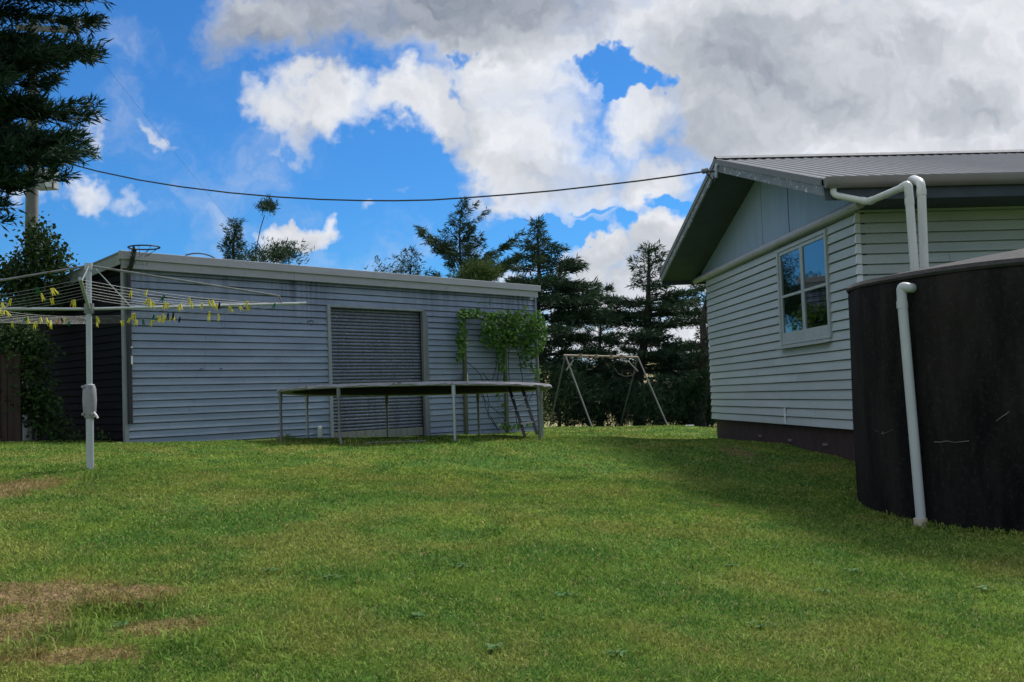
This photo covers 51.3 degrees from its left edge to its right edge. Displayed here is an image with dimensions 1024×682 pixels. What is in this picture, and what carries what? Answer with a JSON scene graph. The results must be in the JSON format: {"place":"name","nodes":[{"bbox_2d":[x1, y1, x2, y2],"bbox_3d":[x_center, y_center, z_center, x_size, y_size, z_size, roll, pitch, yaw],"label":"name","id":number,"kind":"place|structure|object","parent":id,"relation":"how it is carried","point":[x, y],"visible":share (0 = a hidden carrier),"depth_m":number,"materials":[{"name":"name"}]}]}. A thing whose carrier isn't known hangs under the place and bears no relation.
{"place":"outdoors","nodes":[
{"label":"outdoors","id":0,"kind":"place"},
{"bbox_2d":[0,362,1023,681],"bbox_3d":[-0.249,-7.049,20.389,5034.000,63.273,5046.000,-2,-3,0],"label":"lawn","id":1,"kind":"structure","parent":0,"point":[418,572],"depth_m":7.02,"materials":[{"name":"plant"}]},
{"bbox_2d":[0,351,24,441],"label":"timber fence","id":2,"kind":"object","parent":1,"relation":"on","point":[10,427],"visible":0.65,"depth_m":16.99,"materials":[{"name":"brown wood"}]},
{"bbox_2d":[0,303,75,442],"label":"leafy shrub","id":3,"kind":"object","parent":1,"relation":"on","point":[34,400],"visible":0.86,"depth_m":17.18,"materials":[{"name":"green plant"}]},
{"bbox_2d":[0,210,79,440],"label":"leafy shrub","id":4,"kind":"object","parent":1,"relation":"on","point":[37,256],"visible":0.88,"depth_m":18.50,"materials":[{"name":"green plant"}]},
{"bbox_2d":[16,22,80,440],"bbox_3d":[-8.740,-1.820,20.142,1.090,8.825,0.674,-2,-3,0],"label":"utility pole","id":5,"kind":"object","parent":1,"relation":"on","point":[32,204],"visible":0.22,"depth_m":20.08,"materials":[{"name":"wood"}]},
{"bbox_2d":[82,26,248,243],"bbox_3d":[-12.910,-6.175,43.446,1.194,2.596,46.380,-2,-3,-10],"label":"power line","id":6,"kind":"object","parent":5,"relation":"attached to","point":[155,128],"visible":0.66,"depth_m":34.17,"materials":[{"name":"black"}]},
{"bbox_2d":[0,0,116,232],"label":"dark conifer","id":7,"kind":"object","parent":1,"relation":"on","point":[22,53],"visible":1,"depth_m":14.71,"materials":[{"name":"green plant"}]},
{"bbox_2d":[62,426,113,441],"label":"leafy shrub","id":8,"kind":"object","parent":1,"relation":"on","point":[80,436],"visible":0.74,"depth_m":17.31,"materials":[{"name":"green plant"}]},
{"bbox_2d":[0,263,306,469],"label":"rotary clothesline","id":9,"kind":"object","parent":1,"relation":"on","point":[89,400],"visible":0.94,"depth_m":11.75,"materials":[{"name":"metal"}]},
{"bbox_2d":[216,216,247,259],"bbox_3d":[-7.739,-0.398,30.147,1.203,6.323,1.077,-1,-3,-16],"label":"conifer tree","id":10,"kind":"object","parent":1,"relation":"on","point":[236,234],"visible":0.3,"depth_m":30.14,"materials":[{"name":"green plant"}]},
{"bbox_2d":[253,194,281,260],"bbox_3d":[-6.683,-0.719,29.109,1.078,6.693,0.791,-4,-4,34],"label":"tufted sapling","id":11,"kind":"object","parent":1,"relation":"on","point":[265,205],"visible":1,"depth_m":29.16,"materials":[{"name":"green plant"}]},
{"bbox_2d":[225,235,314,264],"bbox_3d":[-6.356,-0.111,28.057,2.338,5.347,1.743,-2,-3,0],"label":"shrub","id":12,"kind":"object","parent":1,"relation":"on","point":[286,251],"visible":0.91,"depth_m":27.98,"materials":[{"name":"green plant"}]},
{"bbox_2d":[0,250,540,441],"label":"shed","id":13,"kind":"structure","parent":1,"relation":"on","point":[214,378],"depth_m":19.81,"materials":[{"name":"paint"}]},
{"bbox_2d":[125,244,160,423],"bbox_3d":[-6.045,-0.101,17.248,0.803,2.885,0.514,-3,-3,20],"label":"netball hoop","id":14,"kind":"object","parent":13,"relation":"attached to","point":[129,342],"visible":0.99,"depth_m":17.52,"materials":[{"name":"black metal"}]},
{"bbox_2d":[184,253,214,257],"bbox_3d":[-5.656,-1.538,19.279,0.026,0.120,0.668,-5,-4,41],"label":"curved pipe","id":15,"kind":"object","parent":13,"relation":"attached to","point":[199,253],"visible":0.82,"depth_m":19.29,"materials":[{"name":"black metal"}]},
{"bbox_2d":[317,426,321,437],"bbox_3d":[-3.688,1.748,20.448,0.066,0.230,0.064,-5,-4,41],"label":"wall vent","id":16,"kind":"object","parent":13,"relation":"attached to","point":[319,431],"depth_m":20.43,"materials":[{"name":"white plastic"}]},
{"bbox_2d":[331,308,422,437],"bbox_3d":[-2.784,0.662,21.803,0.069,2.636,2.498,-5,-4,41],"label":"roller door","id":17,"kind":"structure","parent":13,"relation":"in","point":[369,346],"depth_m":21.80,"materials":[{"name":"metal"}]},
{"bbox_2d":[455,300,547,430],"bbox_3d":[-0.086,0.550,24.192,0.575,3.000,3.387,-5,-4,41],"label":"climbing plant","id":18,"kind":"object","parent":13,"relation":"attached to","point":[522,340],"visible":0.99,"depth_m":24.30,"materials":[{"name":"green plant"}]},
{"bbox_2d":[389,243,430,275],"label":"conifer tree","id":19,"kind":"object","parent":1,"relation":"on","point":[409,267],"visible":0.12,"depth_m":46.18,"materials":[{"name":"green plant"}]},
{"bbox_2d":[277,381,551,443],"bbox_3d":[-1.507,1.159,16.866,4.308,0.979,4.308,-2,-3,0],"label":"trampoline","id":20,"kind":"object","parent":1,"relation":"on","point":[452,388],"visible":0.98,"depth_m":15.94,"materials":[{"name":"metal"}]},
{"bbox_2d":[508,387,537,436],"bbox_3d":[0.159,1.033,15.695,0.229,0.744,0.551,0,-3,-29],"label":"ladder","id":21,"kind":"object","parent":20,"relation":"attached to","point":[524,397],"visible":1,"depth_m":15.65,"materials":[{"name":"black metal"}]},
{"bbox_2d":[364,254,478,279],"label":"shrub","id":22,"kind":"object","parent":1,"relation":"on","point":[384,267],"visible":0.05,"depth_m":40.12,"materials":[{"name":"green plant"}]},
{"bbox_2d":[461,317,468,433],"bbox_3d":[-1.032,0.818,23.381,0.060,2.840,0.119,-5,-4,41],"label":"trellis post","id":23,"kind":"object","parent":1,"relation":"on","point":[465,397],"visible":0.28,"depth_m":23.34,"materials":[{"name":"wood"}]},
{"bbox_2d":[413,195,535,281],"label":"conifer tree","id":24,"kind":"object","parent":1,"relation":"on","point":[446,251],"visible":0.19,"depth_m":46.19,"materials":[{"name":"green plant"}]},
{"bbox_2d":[448,254,504,281],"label":"shrub","id":25,"kind":"object","parent":1,"relation":"on","point":[484,270],"visible":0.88,"depth_m":42.02,"materials":[{"name":"green plant"}]},
{"bbox_2d":[502,340,508,432],"bbox_3d":[-0.139,1.122,24.365,0.060,2.269,0.098,-5,-4,41],"label":"trellis post","id":26,"kind":"object","parent":1,"relation":"on","point":[506,404],"visible":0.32,"depth_m":24.33,"materials":[{"name":"wood"}]},
{"bbox_2d":[535,342,540,423],"bbox_3d":[0.619,1.094,25.197,0.068,2.193,0.108,-5,-4,41],"label":"trellis post","id":27,"kind":"object","parent":1,"relation":"on","point":[537,364],"visible":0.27,"depth_m":25.19,"materials":[{"name":"wood"}]},
{"bbox_2d":[113,562,994,655],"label":"lawn weeds","id":28,"kind":"object","parent":1,"relation":"on","point":[491,646],"visible":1,"depth_m":6.53,"materials":[{"name":"green plant"}]},
{"bbox_2d":[490,213,624,426],"bbox_3d":[1.111,-0.502,32.021,4.358,6.812,4.612,1,-4,-41],"label":"conifer tree","id":29,"kind":"object","parent":1,"relation":"on","point":[565,301],"visible":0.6,"depth_m":31.65,"materials":[{"name":"green plant"}]},
{"bbox_2d":[539,347,594,427],"bbox_3d":[1.315,1.441,30.684,2.305,2.578,2.805,-2,-3,0],"label":"shrub","id":30,"kind":"object","parent":1,"relation":"on","point":[567,382],"visible":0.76,"depth_m":30.32,"materials":[{"name":"green plant"}]},
{"bbox_2d":[550,372,624,426],"bbox_3d":[2.203,1.828,31.116,2.256,1.992,3.195,-2,-3,0],"label":"shrub","id":31,"kind":"object","parent":1,"relation":"on","point":[595,393],"visible":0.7,"depth_m":30.64,"materials":[{"name":"green plant"}]},
{"bbox_2d":[575,324,634,425],"bbox_3d":[3.051,1.302,35.053,2.426,4.559,2.568,-5,-4,44],"label":"conifer tree","id":32,"kind":"object","parent":1,"relation":"on","point":[601,332],"visible":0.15,"depth_m":34.81,"materials":[{"name":"green plant"}]},
{"bbox_2d":[549,353,667,426],"bbox_3d":[2.448,1.398,28.431,3.187,2.131,2.533,0,-4,-35],"label":"swing frame","id":33,"kind":"object","parent":1,"relation":"on","point":[620,356],"visible":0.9,"depth_m":28.37,"materials":[{"name":"white metal"}]},
{"bbox_2d":[594,369,653,426],"bbox_3d":[3.213,1.746,31.729,2.413,2.289,2.927,-2,-3,0],"label":"shrub","id":34,"kind":"object","parent":1,"relation":"on","point":[617,408],"visible":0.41,"depth_m":31.15,"materials":[{"name":"green plant"}]},
{"bbox_2d":[576,238,711,425],"bbox_3d":[3.967,-0.065,33.014,5.549,6.257,5.063,-5,-4,41],"label":"conifer tree","id":35,"kind":"object","parent":1,"relation":"on","point":[649,334],"visible":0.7,"depth_m":32.79,"materials":[{"name":"green plant"}]},
{"bbox_2d":[614,371,689,425],"bbox_3d":[4.069,1.893,30.758,2.296,2.067,2.959,-2,-3,0],"label":"shrub","id":36,"kind":"object","parent":1,"relation":"on","point":[649,409],"visible":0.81,"depth_m":30.20,"materials":[{"name":"green plant"}]},
{"bbox_2d":[651,284,711,426],"bbox_3d":[5.506,0.294,31.030,3.201,4.724,2.726,0,-4,-39],"label":"conifer tree","id":37,"kind":"object","parent":1,"relation":"on","point":[703,369],"visible":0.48,"depth_m":30.79,"materials":[{"name":"green plant"}]},
{"bbox_2d":[662,369,711,425],"bbox_3d":[5.018,1.858,31.138,2.077,2.259,3.156,-2,-3,0],"label":"shrub","id":38,"kind":"object","parent":1,"relation":"on","point":[689,396],"visible":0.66,"depth_m":30.55,"materials":[{"name":"green plant"}]},
{"bbox_2d":[681,378,716,426],"bbox_3d":[5.832,1.827,31.897,2.099,2.046,3.197,-4,-3,31],"label":"shrub","id":39,"kind":"object","parent":1,"relation":"on","point":[710,422],"visible":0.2,"depth_m":30.90,"materials":[{"name":"green plant"}]},
{"bbox_2d":[659,149,1023,461],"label":"house","id":40,"kind":"structure","parent":1,"relation":"on","point":[778,255],"depth_m":16.23,"materials":[{"name":"paint"}]},
{"bbox_2d":[701,163,718,182],"bbox_3d":[3.328,-2.799,17.795,0.329,0.333,0.090,-2,-3,0],"label":"cable bracket","id":41,"kind":"object","parent":40,"relation":"attached to","point":[707,171],"visible":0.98,"depth_m":17.77,"materials":[{"name":"black metal"}]},
{"bbox_2d":[66,163,701,200],"bbox_3d":[-2.621,-3.025,18.930,11.875,1.242,0.086,-3,-3,10],"label":"service cable","id":42,"kind":"object","parent":41,"relation":"attached to","point":[398,200],"visible":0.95,"depth_m":18.75,"materials":[{"name":"black rubber"}]},
{"bbox_2d":[776,229,835,349],"bbox_3d":[4.403,-0.726,16.207,0.155,1.610,2.297,-2,-3,-4],"label":"window","id":43,"kind":"structure","parent":40,"relation":"in","point":[802,266],"depth_m":16.11,"materials":[{"name":"clear glass"}]},
{"bbox_2d":[830,181,918,270],"bbox_3d":[4.297,-1.301,12.495,0.297,1.374,1.286,-1,-3,-27],"label":"downpipe","id":44,"kind":"object","parent":40,"relation":"attached to","point":[906,187],"visible":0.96,"depth_m":11.94,"materials":[{"name":"white plastic"}]},
{"bbox_2d":[907,175,928,268],"bbox_3d":[4.750,-1.317,12.515,0.128,1.295,1.024,-3,-3,13],"label":"downpipe","id":45,"kind":"object","parent":40,"relation":"attached to","point":[919,183],"visible":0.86,"depth_m":12.06,"materials":[{"name":"white plastic"}]},
{"bbox_2d":[846,248,1023,534],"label":"water tank","id":46,"kind":"object","parent":1,"relation":"on","point":[966,321],"visible":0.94,"depth_m":9.80,"materials":[{"name":"plastic"}]},
{"bbox_2d":[896,282,927,527],"bbox_3d":[3.766,0.640,10.040,0.186,2.401,0.184,-4,-4,35],"label":"overflow pipe","id":47,"kind":"object","parent":46,"relation":"attached to","point":[903,289],"visible":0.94,"depth_m":10.01,"materials":[{"name":"plastic"}]},
{"bbox_2d":[0,0,1023,364],"label":"sky","id":48,"kind":"structure","parent":0,"point":[319,99],"materials":[{"name":"blue"}]}
]}

